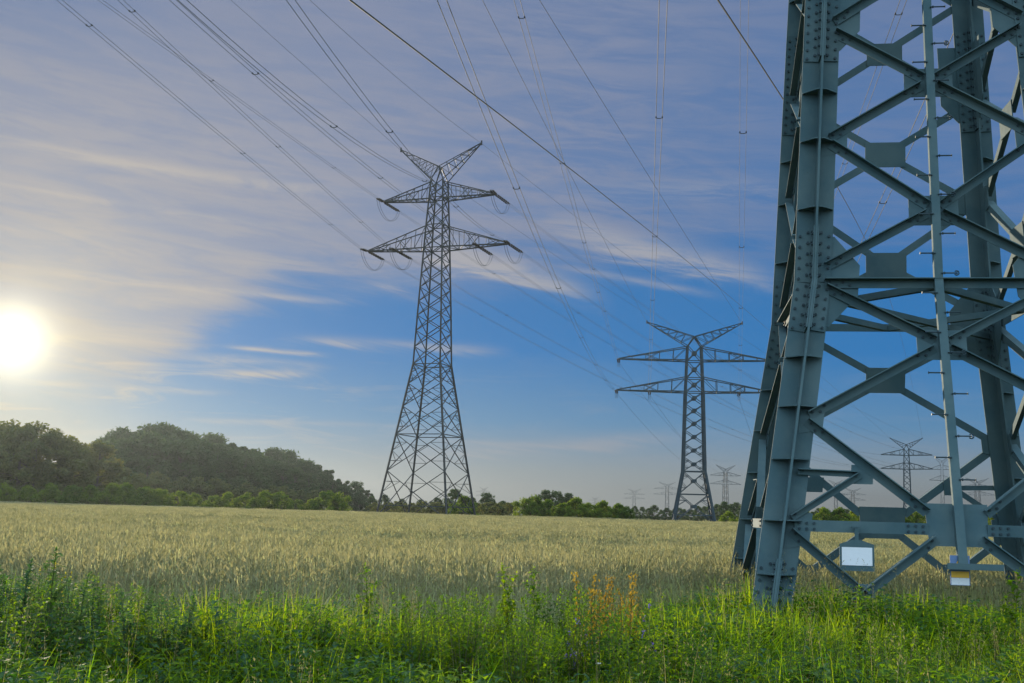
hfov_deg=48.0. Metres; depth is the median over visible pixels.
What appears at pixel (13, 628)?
field weed
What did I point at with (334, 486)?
woodland tree
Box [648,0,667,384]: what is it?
conductor bundle
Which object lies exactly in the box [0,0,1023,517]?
sky
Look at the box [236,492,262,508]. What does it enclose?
hedge bush
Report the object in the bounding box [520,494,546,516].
bush
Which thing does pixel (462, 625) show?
field weed
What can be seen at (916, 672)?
field weed
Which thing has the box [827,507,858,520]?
hedge bush
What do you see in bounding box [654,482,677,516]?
distant pylon
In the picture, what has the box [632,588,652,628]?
field weed
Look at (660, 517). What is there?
distant tree
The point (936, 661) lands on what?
field weed
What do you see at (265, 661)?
verge grass
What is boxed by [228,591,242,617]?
field weed
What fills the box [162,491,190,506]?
hedge bush
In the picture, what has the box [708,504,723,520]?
distant tree
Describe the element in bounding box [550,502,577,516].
bush
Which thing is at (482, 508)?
bush
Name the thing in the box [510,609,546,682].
field weed
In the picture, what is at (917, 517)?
hedge bush
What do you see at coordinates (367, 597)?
thistle
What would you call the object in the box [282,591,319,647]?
field weed
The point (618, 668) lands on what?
field weed
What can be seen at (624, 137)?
earth wire
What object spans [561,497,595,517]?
bush
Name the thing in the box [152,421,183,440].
woodland tree
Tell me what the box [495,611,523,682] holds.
field weed
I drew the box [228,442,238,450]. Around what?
woodland tree
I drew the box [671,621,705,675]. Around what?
field weed
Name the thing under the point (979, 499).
distant pylon
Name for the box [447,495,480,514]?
bush
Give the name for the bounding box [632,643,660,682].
field weed
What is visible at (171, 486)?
shrub
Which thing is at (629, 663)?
field weed
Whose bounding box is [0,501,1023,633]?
wheat crop
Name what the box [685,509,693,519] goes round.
distant tree
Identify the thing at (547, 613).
field weed
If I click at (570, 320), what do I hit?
conductor bundle
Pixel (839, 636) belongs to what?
field weed
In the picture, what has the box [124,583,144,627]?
field weed
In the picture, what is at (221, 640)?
field weed
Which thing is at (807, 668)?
field weed
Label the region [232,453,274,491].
woodland tree
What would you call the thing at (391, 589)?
field weed
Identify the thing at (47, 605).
field weed
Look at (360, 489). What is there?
woodland tree
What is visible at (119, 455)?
woodland tree
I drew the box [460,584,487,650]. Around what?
field weed
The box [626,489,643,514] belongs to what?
distant pylon
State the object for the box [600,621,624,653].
field weed
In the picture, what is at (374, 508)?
bush
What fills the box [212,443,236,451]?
woodland tree
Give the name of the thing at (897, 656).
field weed
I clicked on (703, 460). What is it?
lattice pylon
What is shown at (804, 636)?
field weed
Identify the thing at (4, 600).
field weed
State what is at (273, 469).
woodland tree
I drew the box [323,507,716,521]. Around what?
ground
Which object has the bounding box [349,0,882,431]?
overhead cable
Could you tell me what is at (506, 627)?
field weed
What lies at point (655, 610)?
field weed
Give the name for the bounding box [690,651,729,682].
field weed
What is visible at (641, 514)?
distant tree
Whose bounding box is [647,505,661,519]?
distant tree
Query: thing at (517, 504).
bush
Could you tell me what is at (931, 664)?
field weed
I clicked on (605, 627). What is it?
field weed
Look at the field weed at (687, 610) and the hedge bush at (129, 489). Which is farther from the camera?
the hedge bush at (129, 489)
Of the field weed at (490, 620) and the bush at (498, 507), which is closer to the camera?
the field weed at (490, 620)
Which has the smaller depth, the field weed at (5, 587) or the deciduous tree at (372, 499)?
the field weed at (5, 587)
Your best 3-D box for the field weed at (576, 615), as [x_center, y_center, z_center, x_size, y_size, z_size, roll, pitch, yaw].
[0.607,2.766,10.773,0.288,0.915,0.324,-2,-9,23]
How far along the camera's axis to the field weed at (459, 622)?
8.42 m
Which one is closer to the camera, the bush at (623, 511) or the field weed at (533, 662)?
the field weed at (533, 662)
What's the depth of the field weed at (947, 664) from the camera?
8.79 m
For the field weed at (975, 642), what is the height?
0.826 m
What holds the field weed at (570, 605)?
on the ground at (522, 514)
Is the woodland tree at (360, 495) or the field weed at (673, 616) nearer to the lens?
the field weed at (673, 616)
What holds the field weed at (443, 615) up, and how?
on the ground at (522, 514)
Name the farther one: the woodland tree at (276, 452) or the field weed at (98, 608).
the woodland tree at (276, 452)
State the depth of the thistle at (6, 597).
9.04 m
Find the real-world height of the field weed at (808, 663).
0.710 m
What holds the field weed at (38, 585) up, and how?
on the ground at (522, 514)
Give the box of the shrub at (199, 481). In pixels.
[175,476,216,506]
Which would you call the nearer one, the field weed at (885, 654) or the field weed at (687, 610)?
the field weed at (885, 654)
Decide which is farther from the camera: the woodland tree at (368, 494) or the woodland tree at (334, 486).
the woodland tree at (368, 494)
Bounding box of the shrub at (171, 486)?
[150,474,182,504]
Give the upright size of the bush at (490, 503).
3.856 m
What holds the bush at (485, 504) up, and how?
on the ground at (522, 514)
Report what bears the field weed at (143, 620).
on the ground at (522, 514)
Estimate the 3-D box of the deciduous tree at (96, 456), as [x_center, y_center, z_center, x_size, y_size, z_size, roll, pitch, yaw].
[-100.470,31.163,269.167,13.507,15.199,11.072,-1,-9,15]
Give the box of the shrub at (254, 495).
[249,488,263,508]
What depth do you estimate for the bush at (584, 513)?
186.90 m
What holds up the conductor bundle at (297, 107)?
hanging from the lattice pylon at (493, 193)
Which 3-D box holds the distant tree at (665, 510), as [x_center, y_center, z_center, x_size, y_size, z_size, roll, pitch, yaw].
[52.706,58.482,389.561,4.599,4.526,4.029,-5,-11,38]
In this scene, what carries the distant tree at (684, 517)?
on the ground at (522, 514)
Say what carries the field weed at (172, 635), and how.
on the ground at (522, 514)
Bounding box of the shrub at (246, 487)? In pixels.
[230,481,258,507]
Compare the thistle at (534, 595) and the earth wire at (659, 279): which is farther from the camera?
the earth wire at (659, 279)
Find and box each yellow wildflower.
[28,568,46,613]
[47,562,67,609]
[61,571,77,618]
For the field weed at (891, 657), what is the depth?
10.00 m
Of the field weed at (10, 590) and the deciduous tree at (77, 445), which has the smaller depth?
the field weed at (10, 590)
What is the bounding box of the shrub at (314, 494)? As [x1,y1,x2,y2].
[306,490,323,508]
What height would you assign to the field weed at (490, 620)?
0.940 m
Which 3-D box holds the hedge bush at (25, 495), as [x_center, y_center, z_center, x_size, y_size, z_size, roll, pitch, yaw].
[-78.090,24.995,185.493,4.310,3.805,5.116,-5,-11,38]
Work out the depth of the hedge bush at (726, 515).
210.27 m
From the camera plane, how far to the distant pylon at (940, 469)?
995.38 m
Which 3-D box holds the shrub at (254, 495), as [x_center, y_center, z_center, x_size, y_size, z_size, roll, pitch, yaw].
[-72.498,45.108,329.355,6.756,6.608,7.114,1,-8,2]
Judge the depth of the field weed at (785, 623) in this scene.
10.78 m
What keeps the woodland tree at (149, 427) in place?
on the ground at (522, 514)
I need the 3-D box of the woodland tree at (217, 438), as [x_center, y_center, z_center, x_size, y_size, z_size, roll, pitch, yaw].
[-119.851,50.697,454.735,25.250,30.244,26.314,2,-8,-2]
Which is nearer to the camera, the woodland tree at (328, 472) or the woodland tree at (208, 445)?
the woodland tree at (208, 445)
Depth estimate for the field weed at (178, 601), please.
11.47 m
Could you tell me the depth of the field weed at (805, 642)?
9.09 m
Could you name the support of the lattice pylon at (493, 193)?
on the ground at (522, 514)
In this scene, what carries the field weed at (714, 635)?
on the ground at (522, 514)
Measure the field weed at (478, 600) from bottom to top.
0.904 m
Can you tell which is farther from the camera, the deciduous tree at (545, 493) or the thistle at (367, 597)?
the deciduous tree at (545, 493)
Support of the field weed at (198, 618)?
on the ground at (522, 514)
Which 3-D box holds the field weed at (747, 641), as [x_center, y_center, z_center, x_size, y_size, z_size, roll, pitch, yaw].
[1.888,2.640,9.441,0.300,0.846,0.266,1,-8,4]
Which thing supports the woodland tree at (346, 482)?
on the ground at (522, 514)
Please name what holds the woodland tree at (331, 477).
on the ground at (522, 514)
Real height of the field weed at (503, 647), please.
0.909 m
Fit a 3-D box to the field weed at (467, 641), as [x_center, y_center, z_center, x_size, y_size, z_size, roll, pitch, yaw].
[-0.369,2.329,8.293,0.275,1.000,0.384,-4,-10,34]
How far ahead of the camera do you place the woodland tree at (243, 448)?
423.65 m
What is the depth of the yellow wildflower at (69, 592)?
10.53 m
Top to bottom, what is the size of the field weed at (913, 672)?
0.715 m
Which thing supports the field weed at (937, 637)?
on the ground at (522, 514)
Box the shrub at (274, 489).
[264,485,285,508]
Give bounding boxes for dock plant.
[568,571,602,654]
[595,575,617,646]
[614,572,643,650]
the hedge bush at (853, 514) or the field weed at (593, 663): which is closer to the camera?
the field weed at (593, 663)
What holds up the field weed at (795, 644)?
on the ground at (522, 514)
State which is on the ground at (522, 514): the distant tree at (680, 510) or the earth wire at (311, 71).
the distant tree at (680, 510)
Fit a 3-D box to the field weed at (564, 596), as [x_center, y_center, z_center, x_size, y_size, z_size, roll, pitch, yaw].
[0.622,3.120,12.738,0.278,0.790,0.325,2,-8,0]
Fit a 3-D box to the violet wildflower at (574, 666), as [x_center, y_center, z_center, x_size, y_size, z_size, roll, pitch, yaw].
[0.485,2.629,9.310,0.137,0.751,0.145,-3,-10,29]
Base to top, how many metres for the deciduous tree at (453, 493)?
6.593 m
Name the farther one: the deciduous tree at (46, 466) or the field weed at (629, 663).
the deciduous tree at (46, 466)
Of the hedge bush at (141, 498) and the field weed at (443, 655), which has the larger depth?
the hedge bush at (141, 498)
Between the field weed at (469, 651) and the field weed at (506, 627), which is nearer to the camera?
the field weed at (469, 651)
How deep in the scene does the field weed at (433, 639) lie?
9.54 m
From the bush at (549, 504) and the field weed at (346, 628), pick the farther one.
the bush at (549, 504)
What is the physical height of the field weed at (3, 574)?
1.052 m
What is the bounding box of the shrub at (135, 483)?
[127,472,156,504]
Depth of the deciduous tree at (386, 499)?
296.18 m
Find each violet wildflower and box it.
[565,620,580,682]
[569,618,587,682]
[642,603,661,657]
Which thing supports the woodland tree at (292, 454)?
on the ground at (522, 514)
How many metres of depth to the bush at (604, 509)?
187.54 m
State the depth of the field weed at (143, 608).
9.48 m
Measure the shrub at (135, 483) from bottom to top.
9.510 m
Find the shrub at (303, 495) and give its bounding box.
[292,490,310,509]
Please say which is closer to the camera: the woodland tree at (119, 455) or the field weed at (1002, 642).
the field weed at (1002, 642)
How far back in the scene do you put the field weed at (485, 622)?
8.86 m
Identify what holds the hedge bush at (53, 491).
on the ground at (522, 514)
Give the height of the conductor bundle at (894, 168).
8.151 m
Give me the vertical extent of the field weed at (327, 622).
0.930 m
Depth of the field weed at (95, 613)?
9.49 m
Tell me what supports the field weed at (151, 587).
on the ground at (522, 514)
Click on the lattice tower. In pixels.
(819, 281)
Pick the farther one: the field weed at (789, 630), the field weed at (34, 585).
the field weed at (34, 585)
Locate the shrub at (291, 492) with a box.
[274,485,298,509]
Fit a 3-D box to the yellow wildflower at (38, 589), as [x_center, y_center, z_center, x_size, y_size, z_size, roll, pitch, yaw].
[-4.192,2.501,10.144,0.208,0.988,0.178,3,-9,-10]
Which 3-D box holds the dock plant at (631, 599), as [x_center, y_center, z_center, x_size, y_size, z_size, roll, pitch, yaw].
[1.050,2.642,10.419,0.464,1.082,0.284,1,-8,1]
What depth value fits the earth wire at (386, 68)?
143.07 m
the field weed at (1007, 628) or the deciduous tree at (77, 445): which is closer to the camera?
the field weed at (1007, 628)
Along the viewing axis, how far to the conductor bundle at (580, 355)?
246.73 m
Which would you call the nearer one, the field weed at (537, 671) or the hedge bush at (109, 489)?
the field weed at (537, 671)
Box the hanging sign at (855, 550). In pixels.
[839,527,874,571]
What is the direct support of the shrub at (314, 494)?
on the ground at (522, 514)
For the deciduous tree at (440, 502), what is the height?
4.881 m
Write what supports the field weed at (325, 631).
on the ground at (522, 514)
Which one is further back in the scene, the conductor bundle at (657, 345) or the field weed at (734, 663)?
the conductor bundle at (657, 345)
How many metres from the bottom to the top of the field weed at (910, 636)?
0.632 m
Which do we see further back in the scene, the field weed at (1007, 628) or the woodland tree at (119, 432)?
the woodland tree at (119, 432)
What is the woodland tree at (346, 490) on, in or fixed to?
on the ground at (522, 514)
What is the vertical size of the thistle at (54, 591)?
1.228 m
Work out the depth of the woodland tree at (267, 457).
434.39 m
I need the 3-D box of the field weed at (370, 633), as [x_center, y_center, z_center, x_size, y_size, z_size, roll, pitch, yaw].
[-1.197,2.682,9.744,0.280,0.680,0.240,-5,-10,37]
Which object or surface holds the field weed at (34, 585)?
on the ground at (522, 514)
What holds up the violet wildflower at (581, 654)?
on the ground at (522, 514)
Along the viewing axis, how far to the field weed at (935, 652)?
10.26 m
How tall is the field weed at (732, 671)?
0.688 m
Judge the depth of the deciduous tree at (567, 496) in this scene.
296.86 m
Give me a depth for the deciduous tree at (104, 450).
268.04 m
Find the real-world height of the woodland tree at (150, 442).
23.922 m
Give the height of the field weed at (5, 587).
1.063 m
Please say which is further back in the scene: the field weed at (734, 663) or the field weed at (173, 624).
the field weed at (173, 624)
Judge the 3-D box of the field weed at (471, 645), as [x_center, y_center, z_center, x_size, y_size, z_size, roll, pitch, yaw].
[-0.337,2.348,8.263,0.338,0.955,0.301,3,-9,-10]
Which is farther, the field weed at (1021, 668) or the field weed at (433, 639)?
the field weed at (433, 639)
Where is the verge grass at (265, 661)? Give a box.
[0,538,1023,682]
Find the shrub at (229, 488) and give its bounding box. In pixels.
[214,484,241,506]
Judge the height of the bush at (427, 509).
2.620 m
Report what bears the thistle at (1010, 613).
on the ground at (522, 514)
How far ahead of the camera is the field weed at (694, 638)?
8.15 m
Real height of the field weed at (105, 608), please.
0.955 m
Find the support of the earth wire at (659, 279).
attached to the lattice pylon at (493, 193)
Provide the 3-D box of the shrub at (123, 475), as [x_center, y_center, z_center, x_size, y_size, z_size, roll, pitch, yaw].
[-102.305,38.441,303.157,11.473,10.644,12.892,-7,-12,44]
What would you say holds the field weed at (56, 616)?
on the ground at (522, 514)
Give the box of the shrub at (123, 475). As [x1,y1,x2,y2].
[102,467,147,504]
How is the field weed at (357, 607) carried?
on the ground at (522, 514)
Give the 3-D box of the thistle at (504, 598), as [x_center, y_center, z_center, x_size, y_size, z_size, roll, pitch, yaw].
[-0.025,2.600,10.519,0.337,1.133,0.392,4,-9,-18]
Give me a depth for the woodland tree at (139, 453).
354.67 m
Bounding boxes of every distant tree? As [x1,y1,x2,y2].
[631,506,638,517]
[638,507,647,518]
[642,508,652,519]
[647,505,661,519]
[658,509,664,519]
[662,508,671,519]
[676,507,685,519]
[680,509,689,519]
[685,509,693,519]
[692,506,705,520]
[702,506,715,520]
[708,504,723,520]
[715,501,731,521]
[725,504,738,520]
[732,502,740,514]
[736,505,740,520]
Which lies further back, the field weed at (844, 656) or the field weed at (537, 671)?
the field weed at (844, 656)
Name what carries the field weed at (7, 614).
on the ground at (522, 514)
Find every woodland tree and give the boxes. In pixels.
[77,434,117,473]
[95,440,137,486]
[104,426,131,443]
[106,437,151,481]
[121,434,139,504]
[123,439,151,487]
[127,430,179,488]
[137,423,166,437]
[145,431,189,474]
[148,439,205,499]
[149,444,181,487]
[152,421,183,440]
[172,443,217,492]
[175,427,188,440]
[182,431,204,444]
[186,438,220,490]
[187,450,226,494]
[201,431,229,446]
[206,443,222,457]
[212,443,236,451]
[213,450,257,491]
[225,446,247,477]
[225,450,270,499]
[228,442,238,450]
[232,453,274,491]
[236,447,273,468]
[251,461,288,502]
[257,455,283,488]
[263,447,295,463]
[276,460,289,494]
[279,449,303,464]
[292,460,320,490]
[309,473,336,507]
[313,464,322,473]
[323,470,334,487]
[323,480,341,503]
[326,475,340,499]
[336,478,349,484]
[340,486,354,510]
[349,480,368,510]
[351,488,362,507]
[351,491,367,511]
[364,490,373,501]
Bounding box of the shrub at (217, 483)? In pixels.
[192,477,233,505]
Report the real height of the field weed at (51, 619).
0.929 m
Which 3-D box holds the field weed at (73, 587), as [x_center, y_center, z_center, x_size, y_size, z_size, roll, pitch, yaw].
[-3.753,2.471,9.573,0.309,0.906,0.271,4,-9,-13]
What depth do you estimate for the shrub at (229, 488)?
322.35 m
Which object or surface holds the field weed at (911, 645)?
on the ground at (522, 514)
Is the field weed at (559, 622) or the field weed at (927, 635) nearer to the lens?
the field weed at (927, 635)
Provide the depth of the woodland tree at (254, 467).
387.48 m
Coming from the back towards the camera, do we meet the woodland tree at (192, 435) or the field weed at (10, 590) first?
the woodland tree at (192, 435)
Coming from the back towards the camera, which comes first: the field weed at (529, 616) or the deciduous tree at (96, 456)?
the deciduous tree at (96, 456)
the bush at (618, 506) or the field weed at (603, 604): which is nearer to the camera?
the field weed at (603, 604)
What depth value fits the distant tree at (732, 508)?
410.87 m
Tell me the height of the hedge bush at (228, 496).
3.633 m
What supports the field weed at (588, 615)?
on the ground at (522, 514)
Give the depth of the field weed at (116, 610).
10.46 m
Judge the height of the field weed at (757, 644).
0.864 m
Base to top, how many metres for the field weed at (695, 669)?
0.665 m
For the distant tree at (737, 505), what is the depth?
416.81 m
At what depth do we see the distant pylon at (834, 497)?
1290.50 m
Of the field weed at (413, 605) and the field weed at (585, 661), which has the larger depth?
the field weed at (413, 605)
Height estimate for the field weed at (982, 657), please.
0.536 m
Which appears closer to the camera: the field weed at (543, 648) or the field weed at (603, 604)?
the field weed at (543, 648)
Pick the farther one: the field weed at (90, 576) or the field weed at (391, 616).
the field weed at (90, 576)
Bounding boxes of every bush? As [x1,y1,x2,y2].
[0,482,16,501]
[10,485,38,502]
[29,483,61,502]
[56,484,86,503]
[74,484,103,503]
[95,483,127,504]
[104,482,137,504]
[126,486,161,505]
[143,488,176,505]
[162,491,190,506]
[180,492,204,506]
[199,495,229,507]
[217,491,242,507]
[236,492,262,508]
[248,490,277,508]
[263,491,293,508]
[287,499,308,509]
[304,498,322,509]
[310,490,345,510]
[325,491,352,510]
[365,502,377,511]
[371,504,383,511]
[389,504,401,511]
[394,501,406,512]
[410,504,421,512]
[414,501,432,513]
[421,504,436,513]
[432,502,442,513]
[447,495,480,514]
[476,504,488,514]
[479,502,492,514]
[483,501,496,513]
[488,503,504,515]
[499,502,515,515]
[511,497,531,515]
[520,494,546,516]
[537,499,562,516]
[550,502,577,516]
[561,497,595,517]
[578,502,600,517]
[593,500,615,517]
[606,503,628,518]
[615,506,636,518]
[719,511,737,521]
[812,506,833,520]
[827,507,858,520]
[842,511,859,520]
[905,511,925,522]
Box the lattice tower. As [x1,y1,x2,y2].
[730,0,1023,621]
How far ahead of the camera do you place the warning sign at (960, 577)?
13.28 m
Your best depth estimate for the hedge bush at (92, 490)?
182.30 m
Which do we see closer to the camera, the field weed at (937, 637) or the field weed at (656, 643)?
the field weed at (937, 637)
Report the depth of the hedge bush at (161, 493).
184.86 m
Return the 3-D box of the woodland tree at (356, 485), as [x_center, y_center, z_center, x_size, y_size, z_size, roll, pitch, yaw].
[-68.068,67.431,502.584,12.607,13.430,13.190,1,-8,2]
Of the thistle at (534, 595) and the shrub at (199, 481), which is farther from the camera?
the shrub at (199, 481)
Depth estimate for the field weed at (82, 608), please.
8.21 m
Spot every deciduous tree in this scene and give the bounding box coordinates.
[0,420,72,502]
[0,421,25,485]
[0,423,46,497]
[1,418,29,496]
[20,428,76,501]
[26,428,95,502]
[49,436,103,502]
[73,440,125,504]
[73,443,115,490]
[364,496,377,511]
[377,495,389,503]
[429,497,443,511]
[442,488,466,514]
[478,492,496,504]
[533,489,553,508]
[544,490,565,510]
[561,493,575,516]
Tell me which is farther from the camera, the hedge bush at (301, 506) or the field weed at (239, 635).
the hedge bush at (301, 506)
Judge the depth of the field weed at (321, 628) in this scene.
9.25 m
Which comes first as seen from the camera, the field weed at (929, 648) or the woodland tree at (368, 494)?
the field weed at (929, 648)
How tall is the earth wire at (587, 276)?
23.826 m
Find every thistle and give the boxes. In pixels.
[0,568,16,648]
[2,557,39,637]
[29,546,70,655]
[354,562,382,643]
[389,595,409,643]
[492,562,519,649]
[519,566,548,648]
[838,584,872,682]
[998,567,1023,660]
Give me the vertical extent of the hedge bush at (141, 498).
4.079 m
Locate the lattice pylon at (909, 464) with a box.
[881,438,932,507]
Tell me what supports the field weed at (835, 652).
on the ground at (522, 514)
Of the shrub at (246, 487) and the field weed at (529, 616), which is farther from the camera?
the shrub at (246, 487)
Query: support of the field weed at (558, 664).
on the ground at (522, 514)
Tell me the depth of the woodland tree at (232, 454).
387.92 m
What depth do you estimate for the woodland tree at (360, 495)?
434.59 m
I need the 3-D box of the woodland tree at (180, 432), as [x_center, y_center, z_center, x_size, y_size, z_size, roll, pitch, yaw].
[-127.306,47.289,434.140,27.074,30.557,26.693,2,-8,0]
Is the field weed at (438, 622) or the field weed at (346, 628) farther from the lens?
the field weed at (438, 622)
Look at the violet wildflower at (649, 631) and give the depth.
9.75 m
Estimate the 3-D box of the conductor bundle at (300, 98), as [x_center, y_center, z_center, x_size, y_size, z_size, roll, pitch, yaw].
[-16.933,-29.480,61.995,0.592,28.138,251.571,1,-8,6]
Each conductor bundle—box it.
[57,0,362,248]
[98,0,376,196]
[118,0,388,247]
[169,0,470,240]
[178,0,491,192]
[286,0,505,240]
[383,260,844,465]
[400,211,880,454]
[410,259,882,468]
[437,0,614,390]
[495,256,907,468]
[509,205,927,454]
[514,0,618,358]
[524,253,920,468]
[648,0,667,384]
[739,0,748,369]
[834,0,906,197]
[854,34,952,262]
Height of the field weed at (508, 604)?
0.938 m
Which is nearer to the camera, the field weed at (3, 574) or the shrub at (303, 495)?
the field weed at (3, 574)
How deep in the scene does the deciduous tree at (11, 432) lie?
252.30 m
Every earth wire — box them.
[231,0,397,147]
[310,0,480,142]
[405,153,887,437]
[482,0,646,321]
[485,146,919,437]
[540,1,741,322]
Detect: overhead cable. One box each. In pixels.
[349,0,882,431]
[717,0,920,428]
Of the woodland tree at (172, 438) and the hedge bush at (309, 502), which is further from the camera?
the woodland tree at (172, 438)
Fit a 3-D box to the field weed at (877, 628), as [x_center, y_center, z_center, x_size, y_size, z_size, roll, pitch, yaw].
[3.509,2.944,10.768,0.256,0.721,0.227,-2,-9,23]
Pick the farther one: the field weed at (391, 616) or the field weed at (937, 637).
the field weed at (391, 616)
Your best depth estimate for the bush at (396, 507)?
227.14 m
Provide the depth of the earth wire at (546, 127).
142.12 m
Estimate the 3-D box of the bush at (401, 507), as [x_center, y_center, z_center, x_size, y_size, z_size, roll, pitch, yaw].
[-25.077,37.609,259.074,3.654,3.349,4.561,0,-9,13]
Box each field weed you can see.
[0,570,5,605]
[0,577,7,618]
[0,579,56,675]
[0,590,8,626]
[0,596,21,649]
[2,571,21,615]
[21,574,46,610]
[22,569,56,635]
[24,589,62,629]
[27,572,54,601]
[28,591,77,664]
[31,584,70,629]
[32,581,58,631]
[47,584,75,637]
[54,573,96,680]
[54,578,91,648]
[65,582,95,663]
[74,571,104,622]
[74,597,96,641]
[79,571,95,609]
[81,580,101,629]
[85,585,108,640]
[86,573,116,642]
[105,584,129,637]
[111,589,137,670]
[118,585,149,666]
[123,582,155,645]
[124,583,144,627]
[129,598,175,681]
[139,594,189,677]
[141,586,165,618]
[144,583,164,615]
[147,593,172,629]
[162,608,198,648]
[165,590,202,671]
[168,591,194,622]
[180,601,211,627]
[193,625,224,672]
[202,594,227,639]
[210,595,240,628]
[210,620,233,658]
[220,601,253,682]
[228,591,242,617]
[240,595,263,619]
[266,589,290,643]
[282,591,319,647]
[282,610,321,673]
[303,589,341,647]
[304,608,339,654]
[312,603,342,664]
[322,629,352,672]
[325,596,344,623]
[331,618,366,663]
[340,598,380,675]
[345,617,378,672]
[351,595,362,614]
[358,616,382,653]
[373,596,391,625]
[381,608,398,628]
[385,612,418,670]
[387,584,412,636]
[397,594,437,678]
[404,602,421,628]
[413,587,439,644]
[417,617,441,673]
[422,608,449,639]
[428,596,468,680]
[429,598,452,635]
[434,613,461,682]
[434,625,464,680]
[439,588,478,672]
[439,600,480,682]
[441,601,484,681]
[443,594,489,682]
[443,602,488,682]
[447,607,477,642]
[448,598,473,635]
[454,590,474,623]
[455,592,493,673]
[455,600,492,680]
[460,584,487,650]
[461,630,489,680]
[470,595,495,630]
[471,595,502,658]
[473,593,493,631]
[473,613,496,654]
[492,595,509,644]
[493,610,526,682]
[494,604,516,652]
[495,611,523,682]
[496,584,516,653]
[496,598,532,682]
[497,610,534,682]
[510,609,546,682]
[514,601,542,661]
[517,614,552,682]
[522,588,549,639]
[522,622,555,682]
[530,622,564,682]
[536,586,558,637]
[540,623,568,682]
[555,590,591,682]
[556,588,573,633]
[559,582,589,658]
[559,586,579,631]
[564,591,581,633]
[565,591,587,638]
[574,592,603,651]
[574,610,601,682]
[578,601,617,682]
[591,598,629,679]
[595,587,618,622]
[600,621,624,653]
[601,618,634,682]
[610,595,635,630]
[617,621,654,682]
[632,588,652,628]
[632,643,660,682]
[637,619,669,680]
[646,589,666,627]
[653,610,692,682]
[660,599,695,642]
[667,634,691,681]
[671,596,692,626]
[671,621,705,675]
[679,609,695,636]
[682,650,710,682]
[687,627,717,660]
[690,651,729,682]
[692,630,734,682]
[709,644,747,681]
[721,646,748,680]
[726,610,759,676]
[733,612,766,682]
[774,645,806,680]
[776,608,795,651]
[776,629,790,654]
[779,609,808,641]
[779,622,813,675]
[786,634,804,663]
[788,654,814,682]
[794,617,812,655]
[794,651,830,682]
[796,629,824,668]
[798,648,816,682]
[820,621,844,663]
[820,633,848,676]
[822,634,864,681]
[835,643,854,675]
[852,639,877,682]
[857,628,889,682]
[864,623,890,676]
[869,630,902,679]
[874,617,895,660]
[874,652,910,682]
[882,638,908,674]
[884,635,908,671]
[886,614,920,675]
[890,648,910,682]
[897,618,915,659]
[900,644,943,682]
[902,623,923,651]
[911,623,928,665]
[912,646,934,681]
[917,647,950,679]
[918,647,939,682]
[921,636,956,682]
[922,634,935,673]
[922,640,939,675]
[929,644,950,671]
[934,611,967,673]
[935,653,955,682]
[955,614,977,659]
[958,613,986,671]
[971,650,995,670]
[972,661,990,678]
[986,610,1004,666]
[992,627,1012,658]
[997,614,1023,641]
[1012,642,1023,682]
[1012,646,1023,682]
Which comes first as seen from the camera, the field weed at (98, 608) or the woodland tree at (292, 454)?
the field weed at (98, 608)
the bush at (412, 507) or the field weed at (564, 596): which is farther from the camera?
the bush at (412, 507)
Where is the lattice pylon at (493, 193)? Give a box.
[360,140,522,514]
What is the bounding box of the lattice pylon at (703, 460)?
[615,320,764,521]
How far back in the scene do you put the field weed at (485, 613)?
10.83 m
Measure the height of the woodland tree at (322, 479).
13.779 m
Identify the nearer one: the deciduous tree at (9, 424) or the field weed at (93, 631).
the field weed at (93, 631)
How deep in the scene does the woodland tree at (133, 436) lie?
385.08 m
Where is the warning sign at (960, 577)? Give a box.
[950,555,969,585]
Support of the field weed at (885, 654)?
on the ground at (522, 514)
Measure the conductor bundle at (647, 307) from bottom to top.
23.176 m
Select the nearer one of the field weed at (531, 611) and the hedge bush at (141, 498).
the field weed at (531, 611)
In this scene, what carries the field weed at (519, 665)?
on the ground at (522, 514)
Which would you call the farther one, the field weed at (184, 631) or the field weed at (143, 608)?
the field weed at (143, 608)
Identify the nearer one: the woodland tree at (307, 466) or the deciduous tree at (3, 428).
the deciduous tree at (3, 428)
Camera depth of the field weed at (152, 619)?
8.82 m
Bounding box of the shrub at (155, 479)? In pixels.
[140,471,175,502]
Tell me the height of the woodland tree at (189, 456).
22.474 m
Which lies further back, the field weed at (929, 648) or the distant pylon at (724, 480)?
the distant pylon at (724, 480)
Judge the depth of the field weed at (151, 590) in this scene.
11.78 m
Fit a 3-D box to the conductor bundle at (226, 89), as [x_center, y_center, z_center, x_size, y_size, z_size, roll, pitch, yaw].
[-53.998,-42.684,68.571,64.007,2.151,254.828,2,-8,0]
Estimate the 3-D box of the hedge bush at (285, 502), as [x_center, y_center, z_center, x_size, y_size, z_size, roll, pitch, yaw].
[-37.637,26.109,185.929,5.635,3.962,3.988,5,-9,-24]
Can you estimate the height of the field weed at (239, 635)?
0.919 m
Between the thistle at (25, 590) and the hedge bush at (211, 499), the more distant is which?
the hedge bush at (211, 499)
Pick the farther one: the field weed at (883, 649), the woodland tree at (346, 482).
the woodland tree at (346, 482)
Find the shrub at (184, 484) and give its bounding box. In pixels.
[168,476,195,505]
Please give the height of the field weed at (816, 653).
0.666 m
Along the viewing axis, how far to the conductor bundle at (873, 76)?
100.88 m
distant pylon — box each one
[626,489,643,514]
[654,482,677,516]
[710,465,740,517]
[830,480,842,507]
[843,488,864,503]
[930,456,948,503]
[965,477,993,502]
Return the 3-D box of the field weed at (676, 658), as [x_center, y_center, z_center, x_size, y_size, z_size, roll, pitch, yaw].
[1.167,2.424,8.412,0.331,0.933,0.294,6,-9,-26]
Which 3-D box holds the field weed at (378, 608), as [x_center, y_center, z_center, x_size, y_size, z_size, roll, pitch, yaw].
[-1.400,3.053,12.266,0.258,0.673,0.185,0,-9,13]
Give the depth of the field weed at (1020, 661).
8.36 m

